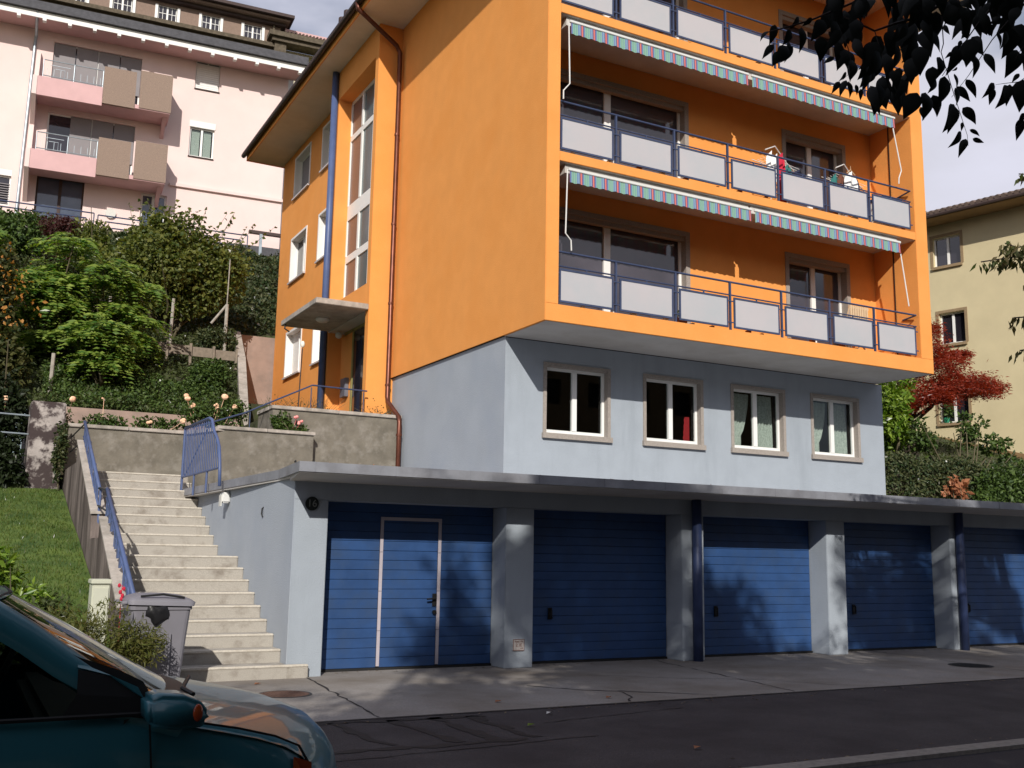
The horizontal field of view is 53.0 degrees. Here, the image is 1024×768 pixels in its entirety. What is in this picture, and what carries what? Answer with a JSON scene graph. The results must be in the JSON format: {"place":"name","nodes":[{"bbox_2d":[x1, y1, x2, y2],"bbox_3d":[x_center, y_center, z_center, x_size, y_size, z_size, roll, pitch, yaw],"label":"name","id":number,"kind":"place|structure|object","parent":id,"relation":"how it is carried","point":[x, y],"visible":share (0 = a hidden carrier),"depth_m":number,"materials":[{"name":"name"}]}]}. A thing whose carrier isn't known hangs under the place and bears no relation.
{"place":"outdoors","nodes":[
{"label":"outdoors","id":0,"kind":"place"},
{"bbox_2d":[0,487,109,646],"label":"lawn","id":1,"kind":"structure","parent":0,"point":[52,557],"depth_m":15.76,"materials":[{"name":"green plant"}]},
{"bbox_2d":[0,544,58,610],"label":"laurel bush","id":2,"kind":"object","parent":1,"relation":"on","point":[11,580],"visible":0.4,"depth_m":12.05,"materials":[{"name":"green plant"}]},
{"bbox_2d":[31,592,82,626],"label":"shrub","id":3,"kind":"object","parent":1,"relation":"on","point":[44,603],"visible":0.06,"depth_m":10.86,"materials":[{"name":"green plant"}]},
{"bbox_2d":[6,403,270,487],"bbox_3d":[-13.316,1.494,23.334,18.380,3.200,10.900,6,-11,-28],"label":"garden bed","id":4,"kind":"object","parent":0,"point":[254,420],"visible":0.04,"depth_m":26.34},
{"bbox_2d":[0,340,31,487],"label":"shaded hedge","id":5,"kind":"object","parent":4,"relation":"on","point":[11,465],"visible":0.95,"depth_m":20.10,"materials":[{"name":"green plant"}]},
{"bbox_2d":[0,400,66,488],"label":"stone wall","id":6,"kind":"structure","parent":4,"relation":"on","point":[43,419],"depth_m":19.80,"materials":[{"name":"stone"}]},
{"bbox_2d":[49,420,70,490],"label":"ivy clump","id":7,"kind":"object","parent":6,"relation":"attached to","point":[59,453],"visible":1,"depth_m":19.68,"materials":[{"name":"green plant"}]},
{"bbox_2d":[78,397,127,426],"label":"rose bush","id":8,"kind":"object","parent":4,"relation":"on","point":[100,420],"visible":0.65,"depth_m":21.16,"materials":[{"name":"green plant"}]},
{"bbox_2d":[65,406,239,430],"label":"retaining wall","id":9,"kind":"structure","parent":4,"relation":"on","point":[78,412],"depth_m":22.94,"materials":[{"name":"concrete"}]},
{"bbox_2d":[122,414,185,429],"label":"rose bush","id":10,"kind":"object","parent":4,"relation":"on","point":[161,423],"visible":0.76,"depth_m":21.68,"materials":[{"name":"green plant"}]},
{"bbox_2d":[174,393,251,429],"bbox_3d":[-6.480,0.767,22.297,1.707,1.150,0.713,7,-11,-34],"label":"rose bush","id":11,"kind":"object","parent":4,"relation":"on","point":[199,413],"visible":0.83,"depth_m":22.28,"materials":[{"name":"green plant"}]},
{"bbox_2d":[192,384,366,427],"bbox_3d":[-4.921,0.648,21.982,3.796,1.417,0.214,7,-11,-31],"label":"entrance handrail","id":12,"kind":"object","parent":4,"relation":"on","point":[363,391],"visible":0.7,"depth_m":22.16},
{"bbox_2d":[257,405,401,465],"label":"retaining wall","id":13,"kind":"structure","parent":4,"relation":"on","point":[351,437],"depth_m":22.11,"materials":[{"name":"paint"}]},
{"bbox_2d":[10,227,278,425],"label":"hillside","id":14,"kind":"structure","parent":0,"point":[267,335],"depth_m":29.14,"materials":[{"name":"plant"}]},
{"bbox_2d":[0,206,44,273],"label":"round shrub","id":15,"kind":"object","parent":14,"relation":"on","point":[23,233],"visible":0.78,"depth_m":29.47,"materials":[{"name":"green plant"}]},
{"bbox_2d":[0,237,47,388],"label":"autumn creeper","id":16,"kind":"object","parent":14,"relation":"on","point":[17,357],"visible":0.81,"depth_m":22.82,"materials":[{"name":"green plant"}]},
{"bbox_2d":[0,208,90,295],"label":"slope leaves","id":17,"kind":"object","parent":14,"relation":"on","point":[23,261],"visible":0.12,"depth_m":34.20,"materials":[{"name":"green plant"}]},
{"bbox_2d":[0,200,94,222],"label":"terrace railing","id":18,"kind":"object","parent":14,"relation":"on","point":[93,213],"visible":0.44,"depth_m":40.69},
{"bbox_2d":[0,230,117,365],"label":"sumac shrub","id":19,"kind":"object","parent":14,"relation":"on","point":[48,283],"visible":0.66,"depth_m":25.10,"materials":[{"name":"green plant"}]},
{"bbox_2d":[35,212,83,268],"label":"red bush","id":20,"kind":"object","parent":14,"relation":"on","point":[63,224],"visible":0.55,"depth_m":30.60,"materials":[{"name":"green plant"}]},
{"bbox_2d":[65,208,112,311],"bbox_3d":[-12.329,-3.509,30.652,1.306,2.975,1.772,-5,-11,30],"label":"leafy shrub","id":21,"kind":"object","parent":14,"relation":"on","point":[97,235],"visible":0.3,"depth_m":30.43,"materials":[{"name":"green plant"}]},
{"bbox_2d":[42,312,148,389],"bbox_3d":[-9.914,-0.701,24.481,2.466,1.753,2.313,6,-11,-28],"label":"sumac shrub","id":22,"kind":"object","parent":14,"relation":"on","point":[105,355],"visible":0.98,"depth_m":24.35,"materials":[{"name":"green plant"}]},
{"bbox_2d":[38,258,177,367],"bbox_3d":[-10.365,-1.450,26.206,3.313,3.114,3.106,6,-11,-28],"label":"sumac shrub","id":23,"kind":"object","parent":14,"relation":"on","point":[134,287],"visible":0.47,"depth_m":25.91,"materials":[{"name":"green plant"}]},
{"bbox_2d":[7,280,242,418],"bbox_3d":[-12.656,-1.436,26.778,12.433,5.375,9.712,6,-11,-28],"label":"ground cover","id":24,"kind":"object","parent":14,"relation":"on","point":[169,360],"visible":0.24,"depth_m":25.53,"materials":[{"name":"green plant"}]},
{"bbox_2d":[40,354,209,414],"bbox_3d":[-9.135,0.068,24.336,3.774,1.622,2.294,6,-11,-28],"label":"leaf patch","id":25,"kind":"object","parent":14,"relation":"on","point":[129,394],"visible":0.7,"depth_m":24.26,"materials":[{"name":"plant"}]},
{"bbox_2d":[0,0,308,248],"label":"pink house","id":26,"kind":"structure","parent":14,"relation":"on","point":[104,114],"depth_m":43.36,"materials":[{"name":"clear paint"}]},
{"bbox_2d":[0,169,11,205],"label":"window","id":27,"kind":"structure","parent":26,"relation":"in","point":[5,181],"depth_m":41.57,"materials":[{"name":"white glass"}]},
{"bbox_2d":[34,176,84,222],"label":"window","id":28,"kind":"structure","parent":26,"relation":"in","point":[52,192],"depth_m":42.43,"materials":[{"name":"black glass"}]},
{"bbox_2d":[45,113,134,174],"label":"window","id":29,"kind":"structure","parent":26,"relation":"in","point":[56,124],"depth_m":43.03,"materials":[{"name":"grey glass"}]},
{"bbox_2d":[51,43,141,104],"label":"window","id":30,"kind":"structure","parent":26,"relation":"in","point":[62,53],"depth_m":43.55,"materials":[{"name":"grey glass"}]},
{"bbox_2d":[139,193,166,225],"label":"window","id":31,"kind":"structure","parent":26,"relation":"in","point":[162,200],"depth_m":43.87,"materials":[{"name":"grey glass"}]},
{"bbox_2d":[188,120,215,159],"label":"window","id":32,"kind":"structure","parent":26,"relation":"in","point":[205,137],"depth_m":45.15,"materials":[{"name":"white glass"}]},
{"bbox_2d":[194,61,219,92],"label":"window","id":33,"kind":"structure","parent":26,"relation":"in","point":[207,78],"depth_m":45.61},
{"bbox_2d":[48,216,279,335],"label":"ivy bank","id":34,"kind":"structure","parent":14,"relation":"on","point":[267,301],"depth_m":35.76,"materials":[{"name":"green plant"}]},
{"bbox_2d":[77,198,276,338],"bbox_3d":[-10.060,-3.412,30.447,2.854,4.317,5.274,-7,-12,41],"label":"hazel bush","id":35,"kind":"object","parent":14,"relation":"on","point":[189,274],"visible":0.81,"depth_m":30.21,"materials":[{"name":"green plant"}]},
{"bbox_2d":[39,0,326,83],"bbox_3d":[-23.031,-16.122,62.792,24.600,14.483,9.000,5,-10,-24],"label":"roof","id":36,"kind":"structure","parent":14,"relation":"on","point":[244,24],"depth_m":61.99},
{"bbox_2d":[109,0,135,12],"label":"window","id":37,"kind":"structure","parent":36,"relation":"in","point":[125,5],"depth_m":60.11,"materials":[{"name":"white glass"}]},
{"bbox_2d":[155,3,179,22],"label":"window","id":38,"kind":"structure","parent":36,"relation":"in","point":[167,13],"depth_m":61.10,"materials":[{"name":"white glass"}]},
{"bbox_2d":[198,13,222,31],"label":"window","id":39,"kind":"structure","parent":36,"relation":"in","point":[208,22],"depth_m":62.11,"materials":[{"name":"white glass"}]},
{"bbox_2d":[241,22,264,40],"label":"window","id":40,"kind":"structure","parent":36,"relation":"in","point":[250,31],"depth_m":63.12,"materials":[{"name":"white glass"}]},
{"bbox_2d":[151,340,237,369],"bbox_3d":[-8.784,-0.810,28.054,2.520,0.640,0.130,6,-11,-28],"label":"plank edging","id":41,"kind":"object","parent":14,"relation":"on","point":[189,350],"visible":0.77,"depth_m":28.14,"materials":[{"name":"brown wood"}]},
{"bbox_2d":[183,357,232,403],"bbox_3d":[-7.667,0.109,25.856,1.215,1.756,1.486,6,-11,-28],"label":"evergreen mound","id":42,"kind":"object","parent":14,"relation":"on","point":[210,374],"visible":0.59,"depth_m":25.74,"materials":[{"name":"green plant"}]},
{"bbox_2d":[192,323,237,349],"bbox_3d":[-8.573,-1.282,29.488,1.203,0.913,1.117,-4,-11,29],"label":"evergreen mound","id":43,"kind":"object","parent":14,"relation":"on","point":[211,337],"visible":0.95,"depth_m":29.31,"materials":[{"name":"green plant"}]},
{"bbox_2d":[234,332,274,426],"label":"corner wall","id":44,"kind":"structure","parent":14,"relation":"on","point":[255,361],"depth_m":32.68,"materials":[{"name":"paint"}]},
{"bbox_2d":[236,229,280,255],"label":"carport railing","id":45,"kind":"object","parent":14,"relation":"on","point":[264,251],"visible":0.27,"depth_m":44.41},
{"bbox_2d":[241,0,965,494],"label":"apartment building","id":46,"kind":"structure","parent":14,"relation":"on","point":[517,236],"depth_m":21.03,"materials":[{"name":"orange paint"}]},
{"bbox_2d":[282,328,301,379],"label":"window","id":47,"kind":"structure","parent":46,"relation":"in","point":[292,360],"depth_m":31.50,"materials":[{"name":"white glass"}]},
{"bbox_2d":[287,225,307,284],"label":"window","id":48,"kind":"structure","parent":46,"relation":"in","point":[297,250],"depth_m":31.98,"materials":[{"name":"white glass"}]},
{"bbox_2d":[292,141,311,200],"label":"window","id":49,"kind":"structure","parent":46,"relation":"in","point":[301,177],"depth_m":32.38,"materials":[{"name":"metal"}]},
{"bbox_2d":[309,330,319,366],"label":"window","id":50,"kind":"structure","parent":46,"relation":"in","point":[316,333],"depth_m":29.15,"materials":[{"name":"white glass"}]},
{"bbox_2d":[314,208,325,263],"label":"window","id":51,"kind":"structure","parent":46,"relation":"in","point":[322,216],"depth_m":29.66,"materials":[{"name":"white glass"}]},
{"bbox_2d":[319,119,330,172],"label":"window","id":52,"kind":"structure","parent":46,"relation":"in","point":[326,129],"depth_m":30.10,"materials":[{"name":"metal"}]},
{"bbox_2d":[351,326,364,411],"bbox_3d":[-3.538,-0.255,24.447,0.080,2.350,1.720,6,-11,-28],"label":"door","id":53,"kind":"structure","parent":46,"relation":"in","point":[358,354],"depth_m":24.91,"materials":[{"name":"black glass"}]},
{"bbox_2d":[343,78,374,297],"bbox_3d":[-3.619,-4.875,25.593,0.070,5.593,2.698,6,-11,-28],"label":"tower window","id":54,"kind":"structure","parent":46,"relation":"in","point":[362,116],"depth_m":26.07,"materials":[{"name":"white glass"}]},
{"bbox_2d":[542,362,612,442],"bbox_3d":[1.200,0.361,19.283,1.520,1.415,0.225,6,-11,-28],"label":"window","id":55,"kind":"structure","parent":46,"relation":"in","point":[604,436],"depth_m":19.35,"materials":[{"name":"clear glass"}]},
{"bbox_2d":[558,206,690,323],"bbox_3d":[1.845,-2.132,19.651,3.760,2.165,0.210,6,-11,-28],"label":"window","id":56,"kind":"structure","parent":46,"relation":"in","point":[591,234],"depth_m":19.96,"materials":[{"name":"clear glass"}]},
{"bbox_2d":[560,68,688,178],"bbox_3d":[1.893,-4.854,20.101,3.760,2.165,0.210,6,-11,-28],"label":"window","id":57,"kind":"structure","parent":46,"relation":"in","point":[585,90],"depth_m":20.43,"materials":[{"name":"black glass"}]},
{"bbox_2d":[561,0,687,41],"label":"window","id":58,"kind":"structure","parent":46,"relation":"in","point":[681,3],"depth_m":21.34,"materials":[{"name":"clear glass"}]},
{"bbox_2d":[642,373,705,449],"bbox_3d":[3.140,0.575,20.372,1.510,1.415,0.345,6,-11,-28],"label":"window","id":59,"kind":"structure","parent":46,"relation":"in","point":[698,395],"depth_m":20.41,"materials":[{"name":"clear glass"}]},
{"bbox_2d":[730,384,788,456],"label":"window","id":60,"kind":"structure","parent":46,"relation":"in","point":[761,418],"depth_m":21.50,"materials":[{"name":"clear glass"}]},
{"bbox_2d":[778,9,834,85],"bbox_3d":[6.645,-7.118,23.045,1.870,2.165,0.230,6,-11,-28],"label":"window","id":61,"kind":"structure","parent":46,"relation":"in","point":[785,19],"depth_m":23.11,"materials":[{"name":"clear glass"}]},
{"bbox_2d":[781,129,847,216],"bbox_3d":[6.597,-4.361,22.589,1.870,2.165,0.230,6,-11,-28],"label":"window","id":62,"kind":"structure","parent":46,"relation":"in","point":[799,147],"depth_m":22.76,"materials":[{"name":"clear glass"}]},
{"bbox_2d":[785,252,852,347],"bbox_3d":[6.550,-1.638,22.139,1.870,2.165,0.230,6,-11,-28],"label":"window","id":63,"kind":"structure","parent":46,"relation":"in","point":[807,275],"depth_m":22.32,"materials":[{"name":"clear glass"}]},
{"bbox_2d":[810,393,863,462],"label":"window","id":64,"kind":"structure","parent":46,"relation":"in","point":[836,413],"depth_m":22.51,"materials":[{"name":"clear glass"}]},
{"bbox_2d":[845,305,868,349],"bbox_3d":[7.207,-1.090,21.692,0.576,1.050,0.461,6,-11,-28],"label":"folding chair","id":65,"kind":"object","parent":46,"relation":"on","point":[859,311],"visible":0.31,"depth_m":21.59,"materials":[{"name":"brown wood"}]},
{"bbox_2d":[12,0,1023,453],"label":"sky","id":66,"kind":"structure","parent":0,"point":[991,167],"materials":[{"name":"white"}]},
{"bbox_2d":[209,645,1023,721],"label":"pavement","id":67,"kind":"structure","parent":0,"point":[404,692],"depth_m":12.48,"materials":[{"name":"concrete"}]},
{"bbox_2d":[87,579,111,643],"bbox_3d":[-4.486,2.688,11.071,0.210,1.150,0.320,6,-11,-28],"label":"utility cabinet","id":68,"kind":"object","parent":67,"relation":"on","point":[99,589],"visible":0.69,"depth_m":11.01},
{"bbox_2d":[47,596,170,669],"bbox_3d":[-4.141,2.632,10.090,1.502,1.075,0.731,6,-11,-28],"label":"juniper bush","id":69,"kind":"object","parent":67,"relation":"on","point":[136,648],"visible":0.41,"depth_m":10.16,"materials":[{"name":"green plant"}]},
{"bbox_2d":[114,592,195,676],"bbox_3d":[-3.821,2.727,10.873,0.745,1.032,0.722,6,-11,-28],"label":"dustbin","id":70,"kind":"object","parent":67,"relation":"on","point":[170,612],"visible":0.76,"depth_m":10.69,"materials":[{"name":"plastic"}]},
{"bbox_2d":[98,471,307,681],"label":"staircase","id":71,"kind":"structure","parent":67,"relation":"on","point":[167,540],"depth_m":13.94,"materials":[{"name":"concrete"}]},
{"bbox_2d":[180,417,221,494],"bbox_3d":[-5.062,1.170,16.717,0.056,1.246,3.057,6,-11,-28],"label":"guard railing","id":72,"kind":"object","parent":71,"relation":"on","point":[185,442],"visible":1,"depth_m":16.79,"materials":[{"name":"metal"}]},
{"bbox_2d":[259,690,311,697],"bbox_3d":[-2.388,3.266,10.787,0.570,0.031,0.570,6,-11,-28],"label":"manhole cover","id":73,"kind":"object","parent":67,"relation":"on","point":[284,694],"visible":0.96,"depth_m":10.77,"materials":[{"name":"metal"}]},
{"bbox_2d":[182,461,1023,676],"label":"garage row","id":74,"kind":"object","parent":67,"relation":"on","point":[361,567],"visible":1,"depth_m":14.82,"materials":[{"name":"grey paint"}]},
{"bbox_2d":[186,425,315,486],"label":"retaining wall","id":75,"kind":"structure","parent":74,"relation":"on","point":[247,451],"depth_m":20.84,"materials":[{"name":"paint"}]},
{"bbox_2d":[269,410,309,431],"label":"rose bush","id":76,"kind":"object","parent":75,"relation":"on","point":[277,422],"visible":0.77,"depth_m":21.41,"materials":[{"name":"green plant"}]},
{"bbox_2d":[321,502,492,671],"bbox_3d":[-1.362,2.642,13.465,2.498,2.130,0.137,6,-11,-28],"label":"garage door","id":77,"kind":"structure","parent":74,"relation":"in","point":[407,586],"depth_m":13.47,"materials":[{"name":"metal"}]},
{"bbox_2d":[532,510,666,663],"bbox_3d":[1.221,2.913,14.835,2.512,2.130,0.118,6,-11,-28],"label":"garage door","id":78,"kind":"structure","parent":74,"relation":"in","point":[599,579],"depth_m":14.86,"materials":[{"name":"metal"}]},
{"bbox_2d":[703,517,812,656],"bbox_3d":[3.784,3.181,16.185,2.492,2.130,0.118,6,-11,-28],"label":"garage door","id":79,"kind":"structure","parent":74,"relation":"in","point":[757,576],"depth_m":16.23,"materials":[{"name":"metal"}]},
{"bbox_2d":[844,522,936,651],"bbox_3d":[6.342,3.448,17.532,2.505,2.130,0.118,6,-11,-28],"label":"garage door","id":80,"kind":"structure","parent":74,"relation":"in","point":[890,597],"depth_m":17.60,"materials":[{"name":"metal"}]},
{"bbox_2d":[963,527,1023,646],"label":"garage door","id":81,"kind":"structure","parent":74,"relation":"in","point":[994,558],"depth_m":18.88,"materials":[{"name":"metal"}]},
{"bbox_2d":[317,678,1023,767],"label":"road","id":82,"kind":"structure","parent":0,"point":[749,731],"depth_m":9.02,"materials":[{"name":"asphalt"}]},
{"bbox_2d":[328,723,398,744],"bbox_3d":[-1.286,2.914,8.557,0.142,0.001,1.201,7,-11,-33],"label":"tar line","id":83,"kind":"object","parent":82,"relation":"on","point":[362,735],"visible":1,"depth_m":8.52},
{"bbox_2d":[318,715,486,724],"bbox_3d":[-1.209,3.025,9.219,2.078,0.001,0.188,5,-10,-25],"label":"tar line","id":84,"kind":"object","parent":82,"relation":"on","point":[405,719],"visible":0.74,"depth_m":9.32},
{"bbox_2d":[388,719,464,741],"bbox_3d":[-0.764,2.959,8.777,0.170,0.001,1.253,7,-11,-32],"label":"tar line","id":85,"kind":"object","parent":82,"relation":"on","point":[442,737],"visible":1,"depth_m":8.67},
{"bbox_2d":[334,737,527,753],"bbox_3d":[-0.655,2.843,8.062,1.818,0.001,0.189,6,-10,-26],"label":"tar line","id":86,"kind":"object","parent":82,"relation":"on","point":[426,746],"visible":0.93,"depth_m":8.04,"materials":[{"name":"asphalt"}]},
{"bbox_2d":[427,717,498,739],"bbox_3d":[-0.429,2.992,8.937,0.196,0.001,1.230,6,-11,-28],"label":"tar line","id":87,"kind":"object","parent":82,"relation":"on","point":[483,734],"visible":1,"depth_m":8.80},
{"bbox_2d":[465,715,538,736],"bbox_3d":[-0.104,3.020,9.076,0.171,0.001,1.216,6,-11,-29],"label":"tar line","id":88,"kind":"object","parent":82,"relation":"on","point":[484,720],"visible":1,"depth_m":9.09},
{"bbox_2d":[315,678,1022,722],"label":"road edge joint","id":89,"kind":"object","parent":82,"relation":"on","point":[645,701],"visible":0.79,"depth_m":10.65,"materials":[{"name":"asphalt"}]},
{"bbox_2d":[851,748,1023,767],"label":"parking strip","id":90,"kind":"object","parent":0,"point":[1013,758],"depth_m":7.83,"materials":[{"name":"asphalt"}]},
{"bbox_2d":[0,585,336,767],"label":"parked car","id":91,"kind":"object","parent":90,"relation":"on","point":[71,696],"visible":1,"depth_m":3.27,"materials":[{"name":"paint"}]},
{"bbox_2d":[760,0,1023,157],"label":"street tree","id":92,"kind":"object","parent":90,"relation":"on","point":[875,54],"visible":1,"depth_m":3.61,"materials":[{"name":"green plant"}]},
{"bbox_2d":[970,173,1023,363],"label":"cherry tree","id":93,"kind":"object","parent":90,"relation":"on","point":[1011,252],"visible":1,"depth_m":11.94,"materials":[{"name":"green plant"}]},
{"bbox_2d":[891,434,1023,464],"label":"slope","id":94,"kind":"structure","parent":0,"point":[942,449],"depth_m":32.43,"materials":[{"name":"plant"}]},
{"bbox_2d":[878,378,917,454],"bbox_3d":[9.649,0.911,26.100,1.622,2.728,1.422,6,-11,-28],"label":"laurel shrub","id":95,"kind":"object","parent":94,"relation":"on","point":[895,407],"visible":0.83,"depth_m":25.80,"materials":[{"name":"green plant"}]},
{"bbox_2d":[876,188,1023,458],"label":"beige house","id":96,"kind":"structure","parent":94,"relation":"on","point":[975,309],"depth_m":35.47,"materials":[{"name":"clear paint"}]},
{"bbox_2d":[929,230,963,270],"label":"window","id":97,"kind":"structure","parent":96,"relation":"in","point":[948,250],"depth_m":36.82,"materials":[{"name":"clear glass"}]},
{"bbox_2d":[936,307,968,347],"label":"window","id":98,"kind":"structure","parent":96,"relation":"in","point":[957,325],"depth_m":36.27,"materials":[{"name":"clear glass"}]},
{"bbox_2d":[936,396,972,426],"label":"window","id":99,"kind":"structure","parent":96,"relation":"in","point":[967,405],"depth_m":35.87,"materials":[{"name":"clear glass"}]},
{"bbox_2d":[884,450,1023,502],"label":"hedge","id":100,"kind":"object","parent":94,"relation":"on","point":[908,475],"visible":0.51,"depth_m":24.19,"materials":[{"name":"green plant"}]},
{"bbox_2d":[896,315,1012,458],"bbox_3d":[12.742,0.167,30.192,5.610,4.596,2.675,6,-11,-28],"label":"maple tree","id":101,"kind":"object","parent":94,"relation":"on","point":[949,387],"visible":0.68,"depth_m":29.82,"materials":[{"name":"red plant"}]},
{"bbox_2d":[890,429,1023,466],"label":"slope cover","id":102,"kind":"object","parent":94,"relation":"on","point":[948,447],"visible":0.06,"depth_m":32.58,"materials":[{"name":"green plant"}]},
{"bbox_2d":[940,474,973,499],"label":"dry twigs","id":103,"kind":"object","parent":94,"relation":"on","point":[958,488],"visible":0.91,"depth_m":24.19,"materials":[{"name":"brown plant"}]},
{"bbox_2d":[904,410,1023,499],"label":"young tree","id":104,"kind":"object","parent":94,"relation":"on","point":[968,435],"visible":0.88,"depth_m":25.98,"materials":[{"name":"green plant"}]},
{"bbox_2d":[966,461,1023,502],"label":"sprawling shrub","id":105,"kind":"object","parent":94,"relation":"on","point":[1006,486],"visible":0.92,"depth_m":24.91,"materials":[{"name":"green plant"}]},
{"label":"ground","id":106,"kind":"structure","parent":0,"visible":0},
{"bbox_2d":[62,440,125,637],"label":"stair wall","id":107,"kind":"structure","parent":106,"relation":"on","point":[96,539],"depth_m":15.24,"materials":[{"name":"concrete"}]},
{"bbox_2d":[69,420,135,594],"bbox_3d":[-6.420,1.983,15.736,0.067,3.376,9.519,6,-11,-28],"label":"handrail","id":108,"kind":"object","parent":107,"relation":"on","point":[127,580],"visible":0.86,"depth_m":13.93,"materials":[{"name":"metal"}]},
{"bbox_2d":[59,423,187,488],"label":"retaining wall","id":109,"kind":"structure","parent":107,"relation":"on","point":[134,450],"depth_m":20.73,"materials":[{"name":"paint"}]},
{"bbox_2d":[743,738,1023,767],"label":"kerb","id":110,"kind":"structure","parent":106,"relation":"on","point":[903,756],"depth_m":7.90,"materials":[{"name":"concrete"}]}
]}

